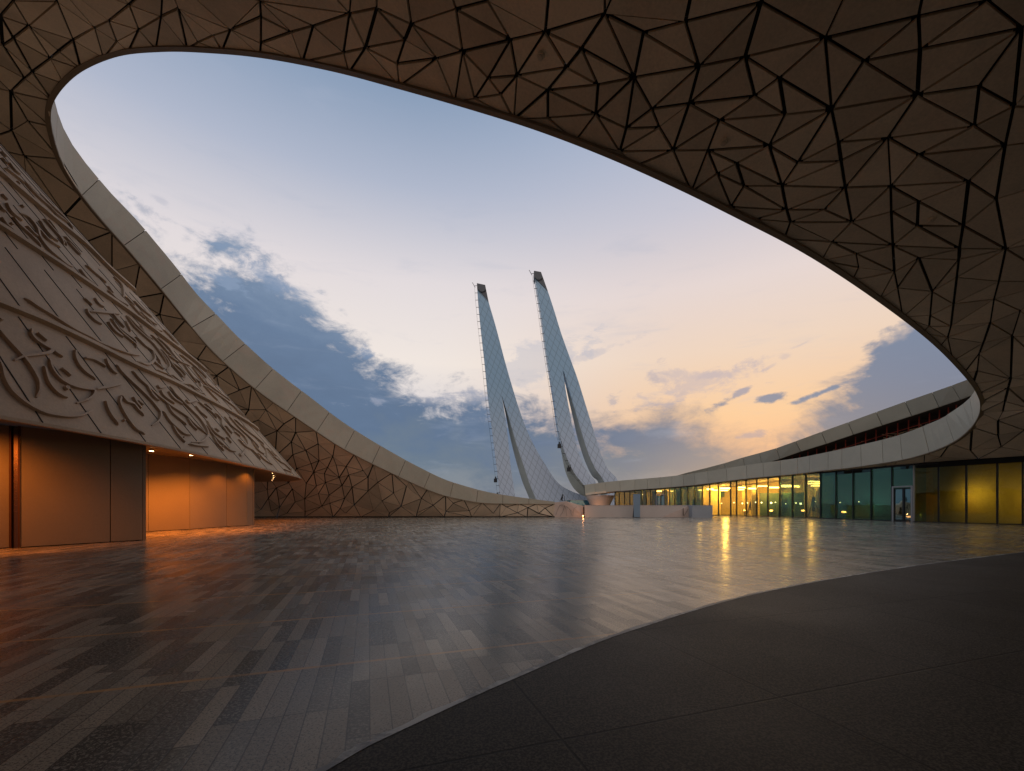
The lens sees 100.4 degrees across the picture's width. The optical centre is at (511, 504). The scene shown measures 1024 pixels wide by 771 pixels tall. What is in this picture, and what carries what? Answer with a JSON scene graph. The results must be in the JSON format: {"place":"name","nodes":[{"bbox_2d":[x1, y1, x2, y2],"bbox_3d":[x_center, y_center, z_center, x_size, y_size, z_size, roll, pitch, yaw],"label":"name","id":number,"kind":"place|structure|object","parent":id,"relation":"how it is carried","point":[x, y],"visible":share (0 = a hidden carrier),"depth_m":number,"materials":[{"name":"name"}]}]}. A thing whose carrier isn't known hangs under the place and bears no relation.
{"place":"outdoors","nodes":[
{"label":"outdoors","id":0,"kind":"place"},
{"bbox_2d":[55,52,966,497],"label":"sky","id":1,"kind":"structure","parent":0,"point":[342,227],"materials":[{"name":"blue"}]},
{"bbox_2d":[0,511,1023,770],"bbox_3d":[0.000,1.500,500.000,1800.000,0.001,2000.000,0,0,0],"label":"plaza","id":2,"kind":"structure","parent":0,"point":[286,643],"depth_m":6.03,"materials":[{"name":"stone"}]},
{"bbox_2d":[0,143,301,548],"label":"inscribed hall","id":3,"kind":"structure","parent":2,"relation":"on","point":[107,382],"depth_m":16.88,"materials":[{"name":"stone"}]},
{"bbox_2d":[0,0,1023,516],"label":"curved canopy","id":4,"kind":"object","parent":2,"relation":"on","point":[866,138],"visible":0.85,"depth_m":13.86,"materials":[{"name":"concrete"}]},
{"bbox_2d":[537,50,544,60],"bbox_3d":[0.818,-12.479,11.856,0.248,0.229,0.227,0,0,0],"label":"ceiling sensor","id":5,"kind":"object","parent":4,"relation":"attached to","point":[541,55],"visible":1,"depth_m":11.80,"materials":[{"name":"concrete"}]},
{"bbox_2d":[927,216,935,222],"bbox_3d":[13.845,-9.411,14.074,0.229,0.207,0.225,0,0,0],"label":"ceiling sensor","id":6,"kind":"object","parent":4,"relation":"attached to","point":[931,219],"visible":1,"depth_m":14.02,"materials":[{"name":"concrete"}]},
{"bbox_2d":[472,282,586,501],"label":"tower","id":7,"kind":"structure","parent":2,"relation":"on","point":[539,481],"depth_m":104.00,"materials":[{"name":"tile"}]},
{"bbox_2d":[554,501,583,516],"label":"curved end wall","id":8,"kind":"structure","parent":2,"relation":"on","point":[565,509],"depth_m":50.16,"materials":[{"name":"stone"}]},
{"bbox_2d":[566,500,589,505],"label":"glass balustrade","id":9,"kind":"object","parent":2,"relation":"on","point":[582,502],"visible":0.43,"depth_m":78.00,"materials":[{"name":"glass"}]},
{"bbox_2d":[584,505,687,516],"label":"wall","id":10,"kind":"structure","parent":2,"relation":"on","point":[623,510],"depth_m":50.00,"materials":[{"name":"concrete"}]},
{"bbox_2d":[632,494,639,517],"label":"information pillar","id":11,"kind":"structure","parent":2,"relation":"on","point":[636,505],"depth_m":48.60,"materials":[{"name":"grey metal"}]},
{"bbox_2d":[663,506,688,516],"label":"ramp wall","id":12,"kind":"structure","parent":2,"relation":"on","point":[683,512],"depth_m":49.78,"materials":[{"name":"concrete"}]},
{"bbox_2d":[688,505,712,517],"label":"stone block","id":13,"kind":"structure","parent":2,"relation":"on","point":[700,511],"depth_m":48.80,"materials":[{"name":"grey stone"}]},
{"bbox_2d":[585,462,1023,524],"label":"glass pavilion","id":14,"kind":"structure","parent":2,"relation":"on","point":[983,494],"depth_m":39.95,"materials":[{"name":"glass"}]},
{"bbox_2d":[892,486,912,521],"bbox_3d":[34.212,-0.060,37.391,0.120,3.120,1.669,0,0,-11],"label":"door frame","id":15,"kind":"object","parent":14,"relation":"in","point":[893,487],"depth_m":37.40,"materials":[{"name":"metal"}]},
{"bbox_2d":[894,488,910,520],"bbox_3d":[34.272,0.000,37.402,0.130,2.900,1.457,0,0,-10],"label":"door leaf","id":16,"kind":"structure","parent":14,"relation":"in","point":[903,489],"depth_m":37.40,"materials":[{"name":"metal"}]},
{"bbox_2d":[529,270,617,504],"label":"tower","id":17,"kind":"structure","parent":0,"point":[561,371],"depth_m":98.00,"materials":[{"name":"tile"}]},
{"bbox_2d":[327,552,1023,770],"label":"shaded floor","id":18,"kind":"structure","parent":0,"point":[917,668],"depth_m":3.38,"materials":[{"name":"grey concrete"}]},
{"bbox_2d":[312,552,1021,770],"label":"paving edge strip","id":19,"kind":"object","parent":18,"relation":"on","point":[356,748],"visible":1,"depth_m":3.54,"materials":[{"name":"stone"}]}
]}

